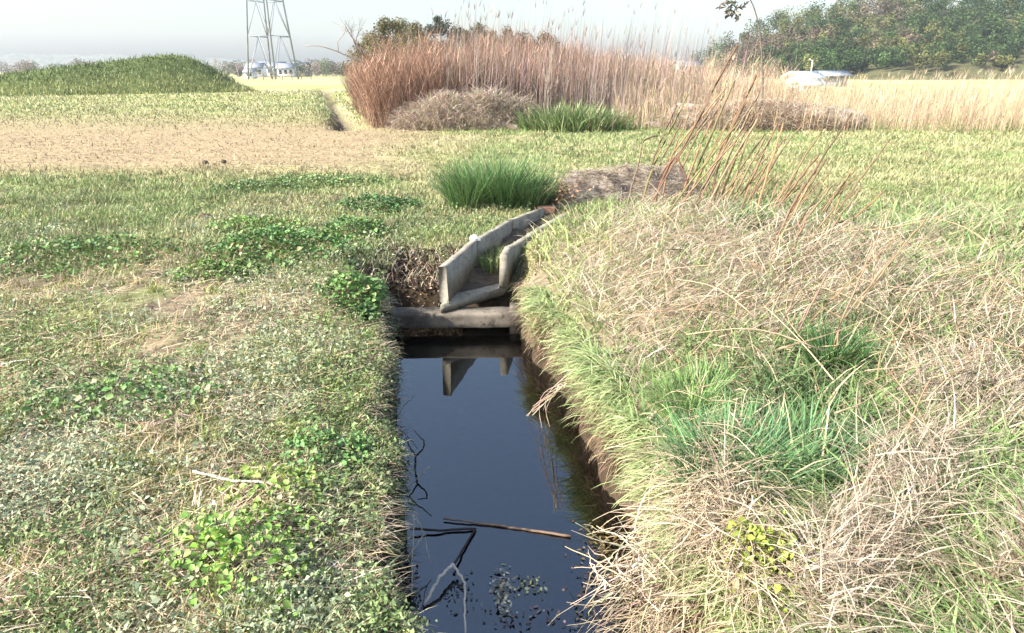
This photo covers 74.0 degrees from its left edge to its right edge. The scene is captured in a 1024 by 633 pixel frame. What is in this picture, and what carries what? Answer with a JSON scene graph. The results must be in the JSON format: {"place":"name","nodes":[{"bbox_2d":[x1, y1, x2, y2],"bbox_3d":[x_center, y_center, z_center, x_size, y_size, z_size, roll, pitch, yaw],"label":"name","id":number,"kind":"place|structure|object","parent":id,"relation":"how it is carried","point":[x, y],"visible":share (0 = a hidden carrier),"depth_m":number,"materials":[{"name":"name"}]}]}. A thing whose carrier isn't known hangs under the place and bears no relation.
{"place":"outdoors","nodes":[
{"label":"outdoors","id":0,"kind":"place"},
{"bbox_2d":[0,51,257,96],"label":"embankment","id":1,"kind":"structure","parent":0,"point":[133,78],"depth_m":50.41,"materials":[{"name":"plant"}]},
{"bbox_2d":[0,53,669,71],"bbox_3d":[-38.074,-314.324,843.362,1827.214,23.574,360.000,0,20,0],"label":"distant hills","id":2,"kind":"structure","parent":0,"point":[43,60],"depth_m":792.63,"materials":[{"name":"plant"}]},
{"bbox_2d":[0,72,1023,632],"bbox_3d":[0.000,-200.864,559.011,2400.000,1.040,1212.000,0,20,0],"label":"ground","id":3,"kind":"structure","parent":0,"point":[338,120],"depth_m":6.37,"materials":[{"name":"green plant"}]},
{"bbox_2d":[0,230,192,278],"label":"leafy plant","id":4,"kind":"object","parent":3,"relation":"on","point":[71,245],"visible":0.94,"depth_m":6.30,"materials":[{"name":"green plant"}]},
{"bbox_2d":[3,360,249,444],"bbox_3d":[-2.062,0.433,3.581,1.194,0.198,0.909,-14,24,-33],"label":"leafy plant","id":5,"kind":"object","parent":3,"relation":"on","point":[89,390],"visible":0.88,"depth_m":3.60,"materials":[{"name":"green plant"}]},
{"bbox_2d":[0,57,354,76],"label":"tree line","id":6,"kind":"object","parent":3,"relation":"on","point":[318,68],"visible":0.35,"depth_m":190.84,"materials":[{"name":"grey plant"}]},
{"bbox_2d":[180,525,253,574],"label":"leafy plant","id":7,"kind":"object","parent":3,"relation":"on","point":[225,532],"visible":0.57,"depth_m":2.46,"materials":[{"name":"green plant"}]},
{"bbox_2d":[163,258,272,284],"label":"leafy plant","id":8,"kind":"object","parent":3,"relation":"on","point":[215,267],"visible":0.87,"depth_m":5.83,"materials":[{"name":"green plant"}]},
{"bbox_2d":[0,216,460,632],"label":"dry stubble","id":9,"kind":"object","parent":3,"relation":"on","point":[19,570],"visible":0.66,"depth_m":2.96,"materials":[{"name":"plant"}]},
{"bbox_2d":[192,470,276,484],"bbox_3d":[-1.194,0.696,2.912,0.397,0.027,0.026,4,20,11],"label":"dry stick","id":10,"kind":"object","parent":3,"relation":"on","point":[222,478],"visible":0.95,"depth_m":2.91,"materials":[{"name":"beige wood"}]},
{"bbox_2d":[196,573,284,632],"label":"grass tussock","id":11,"kind":"object","parent":3,"relation":"on","point":[253,607],"depth_m":2.21,"materials":[{"name":"green plant"}]},
{"bbox_2d":[129,489,354,632],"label":"leafy plant","id":12,"kind":"object","parent":3,"relation":"on","point":[216,533],"visible":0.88,"depth_m":2.42,"materials":[{"name":"green plant"}]},
{"bbox_2d":[196,178,311,192],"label":"leafy plant","id":13,"kind":"object","parent":3,"relation":"on","point":[244,183],"visible":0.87,"depth_m":9.70,"materials":[{"name":"green plant"}]},
{"bbox_2d":[201,213,307,236],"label":"leafy plant","id":14,"kind":"object","parent":3,"relation":"on","point":[227,222],"visible":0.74,"depth_m":7.36,"materials":[{"name":"green plant"}]},
{"bbox_2d":[244,63,267,75],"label":"house","id":15,"kind":"structure","parent":3,"relation":"on","point":[261,67],"depth_m":162.73,"materials":[{"name":"white paint"}]},
{"bbox_2d":[246,0,298,78],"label":"steel pylon","id":16,"kind":"object","parent":3,"relation":"on","point":[269,30],"visible":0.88,"depth_m":125.41,"materials":[{"name":"grey metal"}]},
{"bbox_2d":[0,187,549,632],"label":"short grass","id":17,"kind":"structure","parent":3,"relation":"on","point":[164,437],"depth_m":3.54,"materials":[{"name":"green plant"}]},
{"bbox_2d":[0,189,552,632],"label":"creeping weeds","id":18,"kind":"object","parent":3,"relation":"on","point":[383,593],"visible":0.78,"depth_m":3.15,"materials":[{"name":"green plant"}]},
{"bbox_2d":[252,72,311,79],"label":"field fence","id":19,"kind":"object","parent":3,"relation":"on","point":[282,76],"visible":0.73,"depth_m":120.60,"materials":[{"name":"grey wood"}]},
{"bbox_2d":[188,223,382,269],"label":"leafy plant","id":20,"kind":"object","parent":3,"relation":"on","point":[280,232],"visible":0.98,"depth_m":6.41,"materials":[{"name":"green plant"}]},
{"bbox_2d":[275,63,297,75],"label":"house","id":21,"kind":"structure","parent":3,"relation":"on","point":[284,67],"depth_m":165.22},
{"bbox_2d":[211,462,362,508],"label":"leafy plant","id":22,"kind":"object","parent":3,"relation":"on","point":[271,478],"visible":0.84,"depth_m":2.87,"materials":[{"name":"green plant"}]},
{"bbox_2d":[262,416,318,442],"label":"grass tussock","id":23,"kind":"object","parent":3,"relation":"on","point":[287,435],"depth_m":3.36,"materials":[{"name":"green plant"}]},
{"bbox_2d":[279,587,361,632],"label":"grass tussock","id":24,"kind":"object","parent":3,"relation":"on","point":[326,614],"depth_m":2.20,"materials":[{"name":"green plant"}]},
{"bbox_2d":[250,172,395,187],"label":"leafy plant","id":25,"kind":"object","parent":3,"relation":"on","point":[323,177],"visible":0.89,"depth_m":10.21,"materials":[{"name":"green plant"}]},
{"bbox_2d":[272,424,401,493],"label":"leafy plant","id":26,"kind":"object","parent":3,"relation":"on","point":[302,442],"visible":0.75,"depth_m":3.18,"materials":[{"name":"green plant"}]},
{"bbox_2d":[316,212,390,240],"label":"leafy plant","id":27,"kind":"object","parent":3,"relation":"on","point":[356,222],"visible":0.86,"depth_m":7.14,"materials":[{"name":"green plant"}]},
{"bbox_2d":[313,263,403,354],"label":"leafy plant","id":28,"kind":"object","parent":3,"relation":"on","point":[360,281],"visible":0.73,"depth_m":5.31,"materials":[{"name":"green plant"}]},
{"bbox_2d":[341,30,385,79],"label":"tree","id":29,"kind":"object","parent":3,"relation":"on","point":[355,53],"visible":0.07,"depth_m":49.91,"materials":[{"name":"green plant"}]},
{"bbox_2d":[348,297,387,343],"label":"leafy plant","id":30,"kind":"object","parent":3,"relation":"on","point":[365,311],"visible":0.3,"depth_m":5.04,"materials":[{"name":"green plant"}]},
{"bbox_2d":[310,191,432,214],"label":"leafy plant","id":31,"kind":"object","parent":3,"relation":"on","point":[388,199],"visible":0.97,"depth_m":8.41,"materials":[{"name":"green plant"}]},
{"bbox_2d":[339,15,413,71],"bbox_3d":[-4.979,-9.561,25.952,1.920,3.610,2.872,16,26,38],"label":"bare tree","id":32,"kind":"object","parent":3,"relation":"on","point":[354,41],"visible":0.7,"depth_m":25.01,"materials":[{"name":"brown plant"}]},
{"bbox_2d":[355,15,420,70],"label":"tree","id":33,"kind":"object","parent":3,"relation":"on","point":[383,25],"visible":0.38,"depth_m":47.56,"materials":[{"name":"green plant"}]},
{"bbox_2d":[398,20,436,54],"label":"tree","id":34,"kind":"object","parent":3,"relation":"on","point":[415,26],"visible":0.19,"depth_m":51.15,"materials":[{"name":"green plant"}]},
{"bbox_2d":[424,14,457,56],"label":"tree","id":35,"kind":"object","parent":3,"relation":"on","point":[439,23],"visible":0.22,"depth_m":52.98,"materials":[{"name":"green plant"}]},
{"bbox_2d":[365,233,545,306],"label":"dead leaf litter","id":36,"kind":"object","parent":3,"relation":"on","point":[409,279],"visible":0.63,"depth_m":6.64,"materials":[{"name":"brown plant"}]},
{"bbox_2d":[440,24,472,52],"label":"tree","id":37,"kind":"object","parent":3,"relation":"on","point":[459,30],"visible":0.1,"depth_m":58.65,"materials":[{"name":"green plant"}]},
{"bbox_2d":[390,303,523,333],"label":"concrete sill","id":38,"kind":"structure","parent":3,"relation":"on","point":[461,317],"depth_m":5.92,"materials":[{"name":"grey concrete"}]},
{"bbox_2d":[438,208,567,312],"bbox_3d":[0.019,-0.724,7.231,0.562,0.407,3.234,7,21,18],"label":"concrete flume","id":39,"kind":"object","parent":38,"relation":"on","point":[465,280],"visible":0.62,"depth_m":6.46,"materials":[{"name":"concrete"}]},
{"bbox_2d":[476,243,506,273],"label":"weed clump","id":40,"kind":"object","parent":39,"relation":"in","point":[492,255],"visible":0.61,"depth_m":6.71,"materials":[{"name":"green plant"}]},
{"bbox_2d":[375,82,549,130],"bbox_3d":[-1.389,-6.128,20.436,5.771,1.951,3.440,0,20,0],"label":"vine mound","id":41,"kind":"object","parent":3,"relation":"on","point":[454,110],"visible":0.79,"depth_m":19.76,"materials":[{"name":"plant"}]},
{"bbox_2d":[457,22,498,59],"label":"tree","id":42,"kind":"object","parent":3,"relation":"on","point":[476,27],"visible":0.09,"depth_m":55.19,"materials":[{"name":"green plant"}]},
{"bbox_2d":[420,138,573,211],"bbox_3d":[-0.207,-1.839,8.675,2.176,0.893,1.874,0,20,0],"label":"grass tussock","id":43,"kind":"object","parent":3,"relation":"on","point":[503,184],"depth_m":8.47,"materials":[{"name":"green plant"}]},
{"bbox_2d":[0,88,1023,293],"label":"meadow grass","id":44,"kind":"structure","parent":3,"relation":"on","point":[110,209],"depth_m":10.95,"materials":[{"name":"green plant"}]},
{"bbox_2d":[527,29,564,62],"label":"tree","id":45,"kind":"object","parent":3,"relation":"on","point":[542,40],"visible":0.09,"depth_m":59.07,"materials":[{"name":"green plant"}]},
{"bbox_2d":[528,177,593,204],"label":"dead leaf clump","id":46,"kind":"object","parent":3,"relation":"on","point":[560,193],"visible":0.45,"depth_m":8.73,"materials":[{"name":"brown plant"}]},
{"bbox_2d":[500,96,640,132],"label":"grass tussock","id":47,"kind":"object","parent":3,"relation":"on","point":[590,119],"depth_m":19.05,"materials":[{"name":"green plant"}]},
{"bbox_2d":[330,0,828,127],"bbox_3d":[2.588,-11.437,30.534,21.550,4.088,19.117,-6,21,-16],"label":"stalk thicket","id":48,"kind":"object","parent":3,"relation":"on","point":[379,92],"visible":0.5,"depth_m":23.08,"materials":[{"name":"brown plant"}]},
{"bbox_2d":[549,505,677,632],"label":"dry grass","id":49,"kind":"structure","parent":3,"relation":"on","point":[618,559],"depth_m":2.65,"materials":[{"name":"beige plant"}]},
{"bbox_2d":[551,161,711,211],"bbox_3d":[1.549,-1.878,9.479,3.258,0.582,1.634,-9,22,-22],"label":"litter heap","id":50,"kind":"object","parent":3,"relation":"on","point":[608,182],"visible":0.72,"depth_m":9.19,"materials":[{"name":"plant"}]},
{"bbox_2d":[628,135,657,205],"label":"dry stalk","id":51,"kind":"object","parent":3,"relation":"on","point":[630,192],"visible":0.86,"depth_m":8.68,"materials":[{"name":"brown plant"}]},
{"bbox_2d":[641,93,688,203],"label":"dry stalk","id":52,"kind":"object","parent":3,"relation":"on","point":[649,177],"visible":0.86,"depth_m":8.50,"materials":[{"name":"brown plant"}]},
{"bbox_2d":[654,156,688,203],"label":"dry stalk","id":53,"kind":"object","parent":3,"relation":"on","point":[667,169],"visible":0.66,"depth_m":8.18,"materials":[{"name":"brown plant"}]},
{"bbox_2d":[650,98,719,205],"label":"dry stalk","id":54,"kind":"object","parent":3,"relation":"on","point":[683,150],"visible":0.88,"depth_m":8.14,"materials":[{"name":"brown plant"}]},
{"bbox_2d":[651,45,737,200],"bbox_3d":[2.235,-2.307,8.431,1.103,1.986,0.076,-6,21,-16],"label":"dry stalk","id":55,"kind":"object","parent":3,"relation":"on","point":[700,116],"visible":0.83,"depth_m":8.38,"materials":[{"name":"brown plant"}]},
{"bbox_2d":[641,351,748,443],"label":"grass tussock","id":56,"kind":"object","parent":3,"relation":"on","point":[685,403],"depth_m":3.55,"materials":[{"name":"green plant"}]},
{"bbox_2d":[664,87,726,165],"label":"dry stalk","id":57,"kind":"object","parent":3,"relation":"on","point":[689,131],"visible":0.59,"depth_m":10.17,"materials":[{"name":"brown plant"}]},
{"bbox_2d":[661,120,739,220],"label":"dry stalk","id":58,"kind":"object","parent":3,"relation":"on","point":[692,179],"visible":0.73,"depth_m":6.80,"materials":[{"name":"brown plant"}]},
{"bbox_2d":[682,95,723,191],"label":"dry stalk","id":59,"kind":"object","parent":3,"relation":"on","point":[692,166],"visible":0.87,"depth_m":9.19,"materials":[{"name":"brown plant"}]},
{"bbox_2d":[682,81,734,205],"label":"dry stalk","id":60,"kind":"object","parent":3,"relation":"on","point":[708,141],"visible":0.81,"depth_m":8.24,"materials":[{"name":"brown plant"}]},
{"bbox_2d":[670,128,746,218],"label":"dry stalk","id":61,"kind":"object","parent":3,"relation":"on","point":[690,191],"visible":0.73,"depth_m":6.98,"materials":[{"name":"brown plant"}]},
{"bbox_2d":[692,137,739,216],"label":"dry stalk","id":62,"kind":"object","parent":3,"relation":"on","point":[713,172],"visible":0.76,"depth_m":7.40,"materials":[{"name":"brown plant"}]},
{"bbox_2d":[686,101,753,219],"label":"dry stalk","id":63,"kind":"object","parent":3,"relation":"on","point":[704,184],"visible":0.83,"depth_m":7.01,"materials":[{"name":"brown plant"}]},
{"bbox_2d":[696,75,762,204],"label":"dry stalk","id":64,"kind":"object","parent":3,"relation":"on","point":[740,110],"visible":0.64,"depth_m":8.13,"materials":[{"name":"brown plant"}]},
{"bbox_2d":[568,380,892,632],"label":"bleached stems","id":65,"kind":"object","parent":3,"relation":"on","point":[700,519],"visible":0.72,"depth_m":2.56,"materials":[{"name":"beige plant"}]},
{"bbox_2d":[703,119,758,213],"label":"dry stalk","id":66,"kind":"object","parent":3,"relation":"on","point":[723,174],"visible":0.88,"depth_m":7.80,"materials":[{"name":"brown plant"}]},
{"bbox_2d":[711,93,759,205],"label":"dry stalk","id":67,"kind":"object","parent":3,"relation":"on","point":[733,146],"visible":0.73,"depth_m":8.44,"materials":[{"name":"brown plant"}]},
{"bbox_2d":[717,107,760,207],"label":"dry stalk","id":68,"kind":"object","parent":3,"relation":"on","point":[728,177],"visible":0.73,"depth_m":8.37,"materials":[{"name":"brown plant"}]},
{"bbox_2d":[716,0,763,104],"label":"arching stalk","id":69,"kind":"object","parent":3,"relation":"on","point":[728,10],"visible":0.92,"depth_m":19.70,"materials":[{"name":"brown plant"}]},
{"bbox_2d":[720,133,765,202],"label":"dry stalk","id":70,"kind":"object","parent":3,"relation":"on","point":[744,162],"visible":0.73,"depth_m":8.87,"materials":[{"name":"brown plant"}]},
{"bbox_2d":[731,137,765,202],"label":"dry stalk","id":71,"kind":"object","parent":3,"relation":"on","point":[744,175],"visible":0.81,"depth_m":8.04,"materials":[{"name":"brown plant"}]},
{"bbox_2d":[725,196,781,230],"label":"grass tussock","id":72,"kind":"object","parent":3,"relation":"on","point":[749,212],"depth_m":6.50,"materials":[{"name":"beige plant"}]},
{"bbox_2d":[740,123,777,211],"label":"dry stalk","id":73,"kind":"object","parent":3,"relation":"on","point":[754,173],"visible":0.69,"depth_m":6.82,"materials":[{"name":"brown plant"}]},
{"bbox_2d":[645,96,875,132],"bbox_3d":[7.492,-5.920,20.695,7.592,1.591,3.348,0,20,0],"label":"vine mound","id":74,"kind":"object","parent":3,"relation":"on","point":[768,114],"visible":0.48,"depth_m":20.07,"materials":[{"name":"plant"}]},
{"bbox_2d":[500,177,1023,632],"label":"matted dry grass","id":75,"kind":"structure","parent":3,"relation":"on","point":[863,555],"depth_m":2.98,"materials":[{"name":"beige plant"}]},
{"bbox_2d":[507,183,1023,632],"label":"bank grass","id":76,"kind":"structure","parent":3,"relation":"on","point":[585,354],"depth_m":3.57,"materials":[{"name":"beige plant"}]},
{"bbox_2d":[755,124,783,222],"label":"dry stalk","id":77,"kind":"object","parent":3,"relation":"on","point":[763,187],"visible":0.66,"depth_m":6.52,"materials":[{"name":"brown plant"}]},
{"bbox_2d":[620,383,919,515],"bbox_3d":[1.101,0.551,2.947,1.241,0.482,1.022,0,20,0],"label":"grass tussock","id":78,"kind":"object","parent":3,"relation":"on","point":[803,423],"depth_m":2.94,"materials":[{"name":"green plant"}]},
{"bbox_2d":[705,510,838,623],"bbox_3d":[0.898,1.038,2.457,0.490,0.707,0.390,-5,21,-15],"label":"leafy plant","id":79,"kind":"object","parent":3,"relation":"on","point":[755,530],"visible":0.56,"depth_m":2.36,"materials":[{"name":"yellow plant"}]},
{"bbox_2d":[772,153,820,213],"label":"dry stalk","id":80,"kind":"object","parent":3,"relation":"on","point":[796,182],"visible":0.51,"depth_m":7.18,"materials":[{"name":"brown plant"}]},
{"bbox_2d":[776,131,822,214],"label":"dry stalk","id":81,"kind":"object","parent":3,"relation":"on","point":[803,158],"visible":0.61,"depth_m":7.53,"materials":[{"name":"brown plant"}]},
{"bbox_2d":[782,71,826,85],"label":"house","id":82,"kind":"structure","parent":3,"relation":"on","point":[815,74],"depth_m":61.42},
{"bbox_2d":[764,113,851,255],"bbox_3d":[2.413,-1.002,5.677,0.827,1.321,0.029,-8,21,-20],"label":"dry stalk","id":83,"kind":"object","parent":3,"relation":"on","point":[818,164],"visible":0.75,"depth_m":5.65,"materials":[{"name":"beige plant"}]},
{"bbox_2d":[788,270,828,362],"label":"dry stalk","id":84,"kind":"object","parent":3,"relation":"on","point":[808,310],"visible":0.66,"depth_m":3.90,"materials":[{"name":"beige plant"}]},
{"bbox_2d":[606,51,1023,132],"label":"tan reeds","id":85,"kind":"object","parent":3,"relation":"on","point":[979,105],"visible":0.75,"depth_m":21.26,"materials":[{"name":"beige plant"}]},
{"bbox_2d":[803,186,861,272],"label":"dry stalk","id":86,"kind":"object","parent":3,"relation":"on","point":[840,214],"visible":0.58,"depth_m":5.20,"materials":[{"name":"beige plant"}]},
{"bbox_2d":[818,71,852,86],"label":"house","id":87,"kind":"structure","parent":3,"relation":"on","point":[832,74],"depth_m":70.40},
{"bbox_2d":[776,309,900,384],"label":"grass tussock","id":88,"kind":"object","parent":3,"relation":"on","point":[822,341],"depth_m":3.66,"materials":[{"name":"green plant"}]},
{"bbox_2d":[800,139,890,265],"bbox_3d":[2.573,-0.804,5.384,0.850,1.148,0.024,-7,21,-20],"label":"dry stalk","id":89,"kind":"object","parent":3,"relation":"on","point":[846,198],"visible":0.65,"depth_m":5.36,"materials":[{"name":"beige plant"}]},
{"bbox_2d":[803,235,899,328],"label":"dry stalk","id":90,"kind":"object","parent":3,"relation":"on","point":[834,296],"visible":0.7,"depth_m":4.08,"materials":[{"name":"beige plant"}]},
{"bbox_2d":[834,208,890,344],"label":"dry stalk","id":91,"kind":"object","parent":3,"relation":"on","point":[861,275],"visible":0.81,"depth_m":3.78,"materials":[{"name":"beige plant"}]},
{"bbox_2d":[829,253,896,338],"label":"dry stalk","id":92,"kind":"object","parent":3,"relation":"on","point":[863,293],"visible":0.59,"depth_m":4.05,"materials":[{"name":"beige plant"}]},
{"bbox_2d":[840,217,926,332],"bbox_3d":[2.222,-0.181,4.170,0.721,0.805,0.026,-9,22,-23],"label":"dry stalk","id":93,"kind":"object","parent":3,"relation":"on","point":[885,268],"visible":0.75,"depth_m":4.17,"materials":[{"name":"beige plant"}]},
{"bbox_2d":[0,0,1023,61],"label":"sky","id":94,"kind":"structure","parent":0,"point":[198,28],"materials":[{"name":"white"}]},
{"bbox_2d":[390,327,652,632],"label":"water","id":95,"kind":"structure","parent":0,"point":[492,453],"depth_m":3.77,"materials":[{"name":"liquid"}]},
{"bbox_2d":[404,513,429,592],"bbox_3d":[-0.432,1.183,3.070,0.080,0.511,0.344,3,20,8],"label":"dry stick","id":96,"kind":"object","parent":95,"relation":"on","point":[414,549],"visible":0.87,"depth_m":3.08,"materials":[{"name":"brown wood"}]},
{"bbox_2d":[410,527,476,563],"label":"forked branch","id":97,"kind":"object","parent":95,"relation":"on","point":[454,529],"visible":0.92,"depth_m":3.42,"materials":[{"name":"black plant"}]},
{"bbox_2d":[422,563,465,632],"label":"pale forked twig","id":98,"kind":"object","parent":95,"relation":"in","point":[435,584],"visible":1,"depth_m":3.02,"materials":[{"name":"grey wood"}]},
{"bbox_2d":[481,563,527,620],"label":"floating leaves","id":99,"kind":"object","parent":95,"relation":"on","point":[503,601],"visible":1,"depth_m":3.05,"materials":[{"name":"plant"}]},
{"bbox_2d":[443,518,570,536],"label":"floating branch","id":100,"kind":"object","parent":95,"relation":"on","point":[537,531],"visible":1,"depth_m":3.46,"materials":[{"name":"brown plant"}]},
{"bbox_2d":[450,598,595,627],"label":"floating leaves","id":101,"kind":"object","parent":95,"relation":"on","point":[547,619],"visible":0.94,"depth_m":2.89,"materials":[{"name":"green plant"}]},
{"bbox_2d":[510,574,546,593],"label":"floating leaves","id":102,"kind":"object","parent":95,"relation":"on","point":[530,583],"visible":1,"depth_m":3.08,"materials":[{"name":"plant"}]},
{"bbox_2d":[526,376,566,426],"bbox_3d":[0.248,0.520,4.370,0.187,0.424,0.608,-7,21,-19],"label":"root tangle","id":103,"kind":"object","parent":95,"relation":"on","point":[555,392],"visible":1,"depth_m":4.43,"materials":[{"name":"beige plant"}]},
{"bbox_2d":[560,502,646,620],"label":"floating leaves","id":104,"kind":"object","parent":95,"relation":"on","point":[605,600],"visible":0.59,"depth_m":3.09,"materials":[{"name":"beige plant"}]},
{"bbox_2d":[576,520,630,566],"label":"floating leaves","id":105,"kind":"object","parent":95,"relation":"on","point":[592,542],"visible":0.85,"depth_m":3.36,"materials":[{"name":"beige plant"}]},
{"bbox_2d":[701,5,1023,79],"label":"wooded hill","id":106,"kind":"structure","parent":0,"point":[872,72],"depth_m":135.09,"materials":[{"name":"green plant"}]},
{"bbox_2d":[689,0,1023,75],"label":"hill forest","id":107,"kind":"object","parent":106,"relation":"on","point":[841,53],"visible":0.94,"depth_m":151.80,"materials":[{"name":"green plant"}]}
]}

